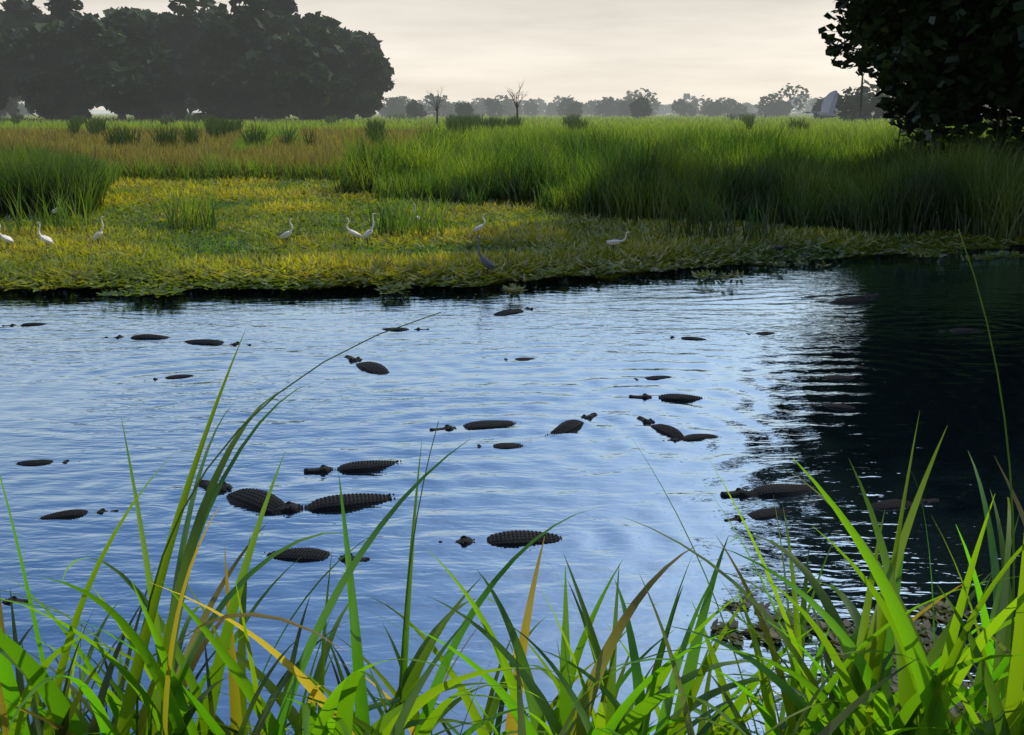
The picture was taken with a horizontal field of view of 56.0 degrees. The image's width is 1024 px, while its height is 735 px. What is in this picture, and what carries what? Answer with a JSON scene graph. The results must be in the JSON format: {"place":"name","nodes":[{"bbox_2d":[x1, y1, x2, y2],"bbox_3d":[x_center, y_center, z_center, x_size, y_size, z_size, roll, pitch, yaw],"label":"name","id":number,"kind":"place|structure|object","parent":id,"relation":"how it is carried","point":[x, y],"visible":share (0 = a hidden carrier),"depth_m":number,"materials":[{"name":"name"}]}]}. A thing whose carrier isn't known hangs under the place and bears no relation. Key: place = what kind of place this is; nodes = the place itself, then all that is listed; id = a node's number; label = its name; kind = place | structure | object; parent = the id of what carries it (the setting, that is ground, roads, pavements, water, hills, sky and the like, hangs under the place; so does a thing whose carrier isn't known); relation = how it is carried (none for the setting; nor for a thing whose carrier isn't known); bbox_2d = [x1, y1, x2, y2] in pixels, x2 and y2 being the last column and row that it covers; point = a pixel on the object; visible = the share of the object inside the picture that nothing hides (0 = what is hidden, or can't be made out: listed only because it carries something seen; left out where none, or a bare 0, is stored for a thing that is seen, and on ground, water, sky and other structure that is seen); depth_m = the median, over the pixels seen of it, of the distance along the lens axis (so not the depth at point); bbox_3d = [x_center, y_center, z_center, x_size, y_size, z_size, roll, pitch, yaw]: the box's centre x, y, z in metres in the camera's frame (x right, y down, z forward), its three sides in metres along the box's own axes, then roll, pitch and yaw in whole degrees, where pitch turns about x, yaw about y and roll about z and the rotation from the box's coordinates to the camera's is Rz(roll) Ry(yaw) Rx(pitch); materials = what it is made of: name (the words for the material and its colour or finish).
{"place":"outdoors","nodes":[
{"label":"outdoors","id":0,"kind":"place"},
{"bbox_2d":[0,0,905,109],"label":"sky","id":1,"kind":"structure","parent":0,"point":[743,51],"materials":[{"name":"white"}]},
{"bbox_2d":[0,110,1023,290],"bbox_3d":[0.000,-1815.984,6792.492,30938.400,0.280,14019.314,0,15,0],"label":"marsh land","id":2,"kind":"structure","parent":0,"point":[108,112],"depth_m":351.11,"materials":[{"name":"green plant"}]},
{"bbox_2d":[0,81,9,109],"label":"oak tree","id":3,"kind":"object","parent":2,"relation":"on","point":[4,96],"visible":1,"depth_m":296.98,"materials":[{"name":"green plant"}]},
{"bbox_2d":[0,225,13,247],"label":"egret","id":4,"kind":"object","parent":2,"relation":"on","point":[7,239],"visible":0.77,"depth_m":26.09,"materials":[{"name":"white"}]},
{"bbox_2d":[0,96,23,118],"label":"oak tree","id":5,"kind":"object","parent":2,"relation":"on","point":[11,108],"depth_m":374.56,"materials":[{"name":"green plant"}]},
{"bbox_2d":[37,222,53,250],"bbox_3d":[-12.536,-3.398,25.834,0.505,1.003,0.265,4,15,14],"label":"egret","id":6,"kind":"object","parent":2,"relation":"on","point":[46,239],"visible":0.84,"depth_m":25.77,"materials":[{"name":"white"}]},
{"bbox_2d":[0,0,98,120],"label":"oak tree","id":7,"kind":"object","parent":2,"relation":"on","point":[17,17],"visible":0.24,"depth_m":308.77,"materials":[{"name":"green plant"}]},
{"bbox_2d":[11,67,97,120],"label":"oak tree","id":8,"kind":"object","parent":2,"relation":"on","point":[46,94],"depth_m":291.49,"materials":[{"name":"green plant"}]},
{"bbox_2d":[91,216,103,242],"bbox_3d":[-11.487,-3.687,26.823,0.446,1.048,0.245,-8,17,-27],"label":"egret","id":9,"kind":"object","parent":2,"relation":"on","point":[97,235],"visible":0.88,"depth_m":26.74,"materials":[{"name":"white"}]},
{"bbox_2d":[9,6,204,120],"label":"oak tree","id":10,"kind":"object","parent":2,"relation":"on","point":[126,34],"depth_m":293.92,"materials":[{"name":"green plant"}]},
{"bbox_2d":[74,57,188,120],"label":"oak tree","id":11,"kind":"object","parent":2,"relation":"on","point":[153,93],"depth_m":288.02,"materials":[{"name":"green plant"}]},
{"bbox_2d":[99,6,188,118],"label":"oak tree","id":12,"kind":"object","parent":2,"relation":"on","point":[113,10],"depth_m":363.56,"materials":[{"name":"green plant"}]},
{"bbox_2d":[160,0,250,119],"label":"oak tree","id":13,"kind":"object","parent":2,"relation":"on","point":[189,19],"depth_m":309.84,"materials":[{"name":"green plant"}]},
{"bbox_2d":[182,70,272,120],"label":"oak tree","id":14,"kind":"object","parent":2,"relation":"on","point":[215,94],"depth_m":295.00,"materials":[{"name":"green plant"}]},
{"bbox_2d":[189,0,353,121],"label":"oak tree","id":15,"kind":"object","parent":2,"relation":"on","point":[257,39],"depth_m":297.97,"materials":[{"name":"green plant"}]},
{"bbox_2d":[279,218,293,245],"bbox_3d":[-6.237,-3.656,26.793,0.505,1.003,0.265,5,16,17],"label":"egret","id":16,"kind":"object","parent":2,"relation":"on","point":[286,235],"visible":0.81,"depth_m":26.70,"materials":[{"name":"white"}]},
{"bbox_2d":[291,76,359,121],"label":"oak tree","id":17,"kind":"object","parent":2,"relation":"on","point":[343,99],"depth_m":300.74,"materials":[{"name":"green plant"}]},
{"bbox_2d":[292,11,394,119],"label":"oak tree","id":18,"kind":"object","parent":2,"relation":"on","point":[370,41],"depth_m":320.53,"materials":[{"name":"green plant"}]},
{"bbox_2d":[345,218,360,244],"bbox_3d":[-4.522,-3.770,27.316,0.480,0.953,0.251,0,15,-1],"label":"egret","id":19,"kind":"object","parent":2,"relation":"on","point":[354,233],"visible":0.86,"depth_m":27.25,"materials":[{"name":"white"}]},
{"bbox_2d":[324,38,394,120],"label":"oak tree","id":20,"kind":"object","parent":2,"relation":"on","point":[368,73],"depth_m":312.34,"materials":[{"name":"green plant"}]},
{"bbox_2d":[361,213,374,247],"bbox_3d":[-3.950,-3.678,26.578,0.493,1.158,0.270,8,17,26],"label":"egret","id":21,"kind":"object","parent":2,"relation":"on","point":[366,234],"visible":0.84,"depth_m":26.54,"materials":[{"name":"white"}]},
{"bbox_2d":[424,89,441,126],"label":"bare tree","id":22,"kind":"object","parent":2,"relation":"on","point":[436,106],"visible":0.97,"depth_m":212.32,"materials":[{"name":"grey plant"}]},
{"bbox_2d":[473,214,485,235],"bbox_3d":[-0.955,-4.139,28.789,0.454,0.903,0.238,0,15,0],"label":"egret","id":23,"kind":"object","parent":2,"relation":"on","point":[479,228],"visible":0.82,"depth_m":28.73,"materials":[{"name":"white"}]},
{"bbox_2d":[474,236,495,276],"bbox_3d":[-0.633,-2.448,22.626,0.540,1.268,0.296,-10,18,-32],"label":"heron","id":24,"kind":"object","parent":2,"relation":"on","point":[487,263],"visible":0.85,"depth_m":22.57,"materials":[{"name":"grey"}]},
{"bbox_2d":[7,79,1010,120],"bbox_3d":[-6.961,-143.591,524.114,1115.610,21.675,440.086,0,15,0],"label":"distant trees","id":25,"kind":"object","parent":2,"relation":"on","point":[640,106],"visible":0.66,"depth_m":527.87,"materials":[{"name":"grey plant"}]},
{"bbox_2d":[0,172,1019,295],"bbox_3d":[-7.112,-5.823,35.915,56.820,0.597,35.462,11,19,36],"label":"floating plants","id":26,"kind":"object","parent":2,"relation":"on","point":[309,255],"visible":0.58,"depth_m":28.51,"materials":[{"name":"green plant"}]},
{"bbox_2d":[0,117,1023,243],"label":"tall reeds","id":27,"kind":"object","parent":2,"relation":"on","point":[839,178],"visible":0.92,"depth_m":35.01,"materials":[{"name":"green plant"}]},
{"bbox_2d":[0,173,1023,297],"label":"floating vegetation","id":28,"kind":"object","parent":2,"relation":"on","point":[320,279],"visible":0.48,"depth_m":25.98,"materials":[{"name":"green plant"}]},
{"bbox_2d":[775,239,790,250],"bbox_3d":[7.273,-3.139,25.754,0.546,0.580,0.186,-3,15,-11],"label":"heron","id":29,"kind":"object","parent":28,"relation":"on","point":[779,248],"visible":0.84,"depth_m":25.68,"materials":[{"name":"grey"}]},
{"bbox_2d":[506,82,527,117],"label":"bare tree","id":30,"kind":"object","parent":2,"relation":"on","point":[516,102],"visible":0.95,"depth_m":221.80,"materials":[{"name":"grey plant"}]},
{"bbox_2d":[606,231,629,251],"bbox_3d":[2.851,-3.242,25.668,0.688,0.787,0.252,5,16,18],"label":"egret","id":31,"kind":"object","parent":2,"relation":"on","point":[613,242],"visible":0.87,"depth_m":25.60,"materials":[{"name":"white"}]},
{"bbox_2d":[818,0,1023,162],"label":"tree","id":32,"kind":"object","parent":2,"relation":"on","point":[934,44],"visible":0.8,"depth_m":37.66,"materials":[{"name":"green plant"}]},
{"bbox_2d":[860,3,1006,163],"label":"tree trunk","id":33,"kind":"object","parent":2,"relation":"on","point":[1004,121],"visible":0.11,"depth_m":42.84,"materials":[{"name":"brown wood"}]},
{"bbox_2d":[0,243,1023,734],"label":"pond water","id":34,"kind":"structure","parent":0,"point":[76,385],"depth_m":11.89,"materials":[{"name":"blue liquid"}]},
{"bbox_2d":[199,479,284,515],"bbox_3d":[-2.343,1.586,9.946,2.722,0.341,0.912,11,19,32],"label":"alligator","id":35,"kind":"object","parent":34,"relation":"in","point":[252,499],"visible":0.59,"depth_m":10.14,"materials":[{"name":"black"}]},
{"bbox_2d":[265,493,395,513],"bbox_3d":[-1.373,1.483,10.248,2.492,0.312,0.853,-2,15,-13],"label":"alligator","id":36,"kind":"object","parent":34,"relation":"in","point":[332,503],"visible":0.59,"depth_m":10.01,"materials":[{"name":"black"}]},
{"bbox_2d":[429,420,516,430],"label":"alligator","id":37,"kind":"object","parent":34,"relation":"in","point":[485,424],"visible":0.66,"depth_m":12.55,"materials":[{"name":"black"}]},
{"bbox_2d":[477,443,522,448],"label":"alligator","id":38,"kind":"object","parent":34,"relation":"in","point":[507,445],"visible":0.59,"depth_m":11.82,"materials":[{"name":"black"}]},
{"bbox_2d":[545,413,597,436],"bbox_3d":[0.540,0.925,12.314,0.712,0.261,2.083,12,20,37],"label":"alligator","id":39,"kind":"object","parent":34,"relation":"in","point":[568,426],"visible":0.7,"depth_m":12.50,"materials":[{"name":"black"}]},
{"bbox_2d":[662,434,718,441],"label":"alligator","id":40,"kind":"object","parent":34,"relation":"on","point":[692,437],"visible":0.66,"depth_m":12.11,"materials":[{"name":"black"}]},
{"bbox_2d":[724,507,794,521],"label":"alligator","id":41,"kind":"object","parent":34,"relation":"on","point":[768,513],"visible":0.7,"depth_m":9.80,"materials":[{"name":"black"}]},
{"bbox_2d":[720,483,816,497],"bbox_3d":[3.225,1.389,10.531,2.027,0.254,0.674,-2,15,-13],"label":"alligator","id":42,"kind":"object","parent":34,"relation":"in","point":[778,490],"visible":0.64,"depth_m":10.34,"materials":[{"name":"black"}]},
{"bbox_2d":[710,595,986,722],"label":"plants","id":43,"kind":"object","parent":34,"relation":"on","point":[941,611],"visible":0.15,"depth_m":7.63,"materials":[{"name":"plant"}]},
{"bbox_2d":[871,497,938,509],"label":"alligator","id":44,"kind":"object","parent":34,"relation":"on","point":[890,504],"visible":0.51,"depth_m":10.06,"materials":[{"name":"black"}]},
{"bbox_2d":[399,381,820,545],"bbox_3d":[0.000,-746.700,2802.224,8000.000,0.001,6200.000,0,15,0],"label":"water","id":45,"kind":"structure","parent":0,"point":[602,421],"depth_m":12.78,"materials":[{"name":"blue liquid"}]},
{"bbox_2d":[2,596,27,604],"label":"alligator","id":46,"kind":"object","parent":45,"relation":"on","point":[14,598],"visible":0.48,"depth_m":8.11,"materials":[{"name":"black"}]},
{"bbox_2d":[2,322,46,325],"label":"alligator","id":47,"kind":"object","parent":45,"relation":"on","point":[31,324],"visible":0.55,"depth_m":18.46,"materials":[{"name":"black"}]},
{"bbox_2d":[16,459,79,465],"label":"alligator","id":48,"kind":"object","parent":45,"relation":"on","point":[37,462],"visible":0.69,"depth_m":11.26,"materials":[{"name":"black"}]},
{"bbox_2d":[40,508,118,519],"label":"alligator","id":49,"kind":"object","parent":45,"relation":"on","point":[70,513],"visible":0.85,"depth_m":9.81,"materials":[{"name":"black"}]},
{"bbox_2d":[105,334,170,339],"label":"alligator","id":50,"kind":"object","parent":45,"relation":"on","point":[147,336],"visible":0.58,"depth_m":17.42,"materials":[{"name":"black"}]},
{"bbox_2d":[144,374,192,380],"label":"alligator","id":51,"kind":"object","parent":45,"relation":"on","point":[177,376],"visible":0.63,"depth_m":14.86,"materials":[{"name":"black"}]},
{"bbox_2d":[184,339,250,345],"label":"alligator","id":52,"kind":"object","parent":45,"relation":"on","point":[206,342],"visible":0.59,"depth_m":17.03,"materials":[{"name":"black"}]},
{"bbox_2d":[225,288,262,290],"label":"alligator","id":53,"kind":"object","parent":45,"relation":"on","point":[245,289],"visible":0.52,"depth_m":21.98,"materials":[{"name":"black"}]},
{"bbox_2d":[260,547,369,561],"bbox_3d":[-2.253,1.815,8.985,1.913,0.240,0.636,1,15,7],"label":"alligator","id":54,"kind":"object","parent":45,"relation":"on","point":[305,554],"visible":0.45,"depth_m":8.88,"materials":[{"name":"black"}]},
{"bbox_2d":[304,460,400,472],"bbox_3d":[-1.416,1.193,11.261,2.001,0.258,0.669,-4,15,-14],"label":"alligator","id":55,"kind":"object","parent":45,"relation":"on","point":[362,466],"visible":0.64,"depth_m":11.05,"materials":[{"name":"black"}]},
{"bbox_2d":[344,355,390,375],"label":"alligator","id":56,"kind":"object","parent":45,"relation":"on","point":[374,367],"visible":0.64,"depth_m":15.37,"materials":[{"name":"black"}]},
{"bbox_2d":[381,327,428,330],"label":"alligator","id":57,"kind":"object","parent":45,"relation":"on","point":[401,329],"visible":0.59,"depth_m":18.08,"materials":[{"name":"black"}]},
{"bbox_2d":[438,530,561,546],"bbox_3d":[0.457,1.743,9.331,2.358,0.296,0.783,-1,15,-4],"label":"alligator","id":58,"kind":"object","parent":45,"relation":"on","point":[514,538],"visible":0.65,"depth_m":9.22,"materials":[{"name":"black"}]},
{"bbox_2d":[493,307,538,315],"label":"alligator","id":59,"kind":"object","parent":45,"relation":"on","point":[507,312],"visible":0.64,"depth_m":19.55,"materials":[{"name":"black"}]},
{"bbox_2d":[504,357,535,359],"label":"alligator","id":60,"kind":"object","parent":45,"relation":"on","point":[523,358],"visible":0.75,"depth_m":15.95,"materials":[{"name":"black"}]},
{"bbox_2d":[627,375,670,380],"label":"alligator","id":61,"kind":"object","parent":45,"relation":"on","point":[655,377],"visible":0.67,"depth_m":14.80,"materials":[{"name":"black"}]},
{"bbox_2d":[637,416,683,439],"bbox_3d":[2.123,0.962,12.159,0.624,0.236,1.878,-7,18,-23],"label":"alligator","id":62,"kind":"object","parent":45,"relation":"on","point":[669,431],"visible":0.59,"depth_m":12.38,"materials":[{"name":"black"}]},
{"bbox_2d":[629,393,708,401],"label":"alligator","id":63,"kind":"object","parent":45,"relation":"on","point":[674,397],"visible":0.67,"depth_m":13.77,"materials":[{"name":"black"}]},
{"bbox_2d":[662,336,705,339],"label":"alligator","id":64,"kind":"object","parent":45,"relation":"on","point":[691,338],"visible":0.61,"depth_m":17.37,"materials":[{"name":"black"}]},
{"bbox_2d":[740,332,773,334],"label":"alligator","id":65,"kind":"object","parent":45,"relation":"on","point":[763,333],"visible":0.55,"depth_m":17.76,"materials":[{"name":"black"}]},
{"bbox_2d":[801,403,856,408],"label":"alligator","id":66,"kind":"object","parent":45,"relation":"on","point":[835,406],"visible":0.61,"depth_m":13.39,"materials":[{"name":"black"}]},
{"bbox_2d":[810,375,854,379],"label":"alligator","id":67,"kind":"object","parent":45,"relation":"on","point":[838,377],"visible":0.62,"depth_m":14.81,"materials":[{"name":"black"}]},
{"bbox_2d":[829,293,880,303],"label":"alligator","id":68,"kind":"object","parent":45,"relation":"on","point":[851,300],"visible":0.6,"depth_m":20.72,"materials":[{"name":"black"}]},
{"bbox_2d":[938,328,979,331],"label":"alligator","id":69,"kind":"object","parent":45,"relation":"on","point":[963,329],"visible":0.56,"depth_m":18.00,"materials":[{"name":"black"}]},
{"bbox_2d":[805,90,847,118],"bbox_3d":[7.030,-5.784,21.210,0.910,0.597,0.846,-11,18,-35],"label":"flying bird","id":70,"kind":"object","parent":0,"point":[828,104],"visible":1,"depth_m":21.04},
{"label":"bank ground","id":71,"kind":"structure","parent":0,"visible":0},
{"bbox_2d":[0,329,1023,734],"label":"grass","id":72,"kind":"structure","parent":71,"relation":"on","point":[862,699],"depth_m":2.59,"materials":[{"name":"green plant"}]},
{"bbox_2d":[136,229,1014,734],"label":"grass stalks","id":73,"kind":"object","parent":71,"relation":"on","point":[426,471],"depth_m":2.35,"materials":[{"name":"green plant"}]}
]}

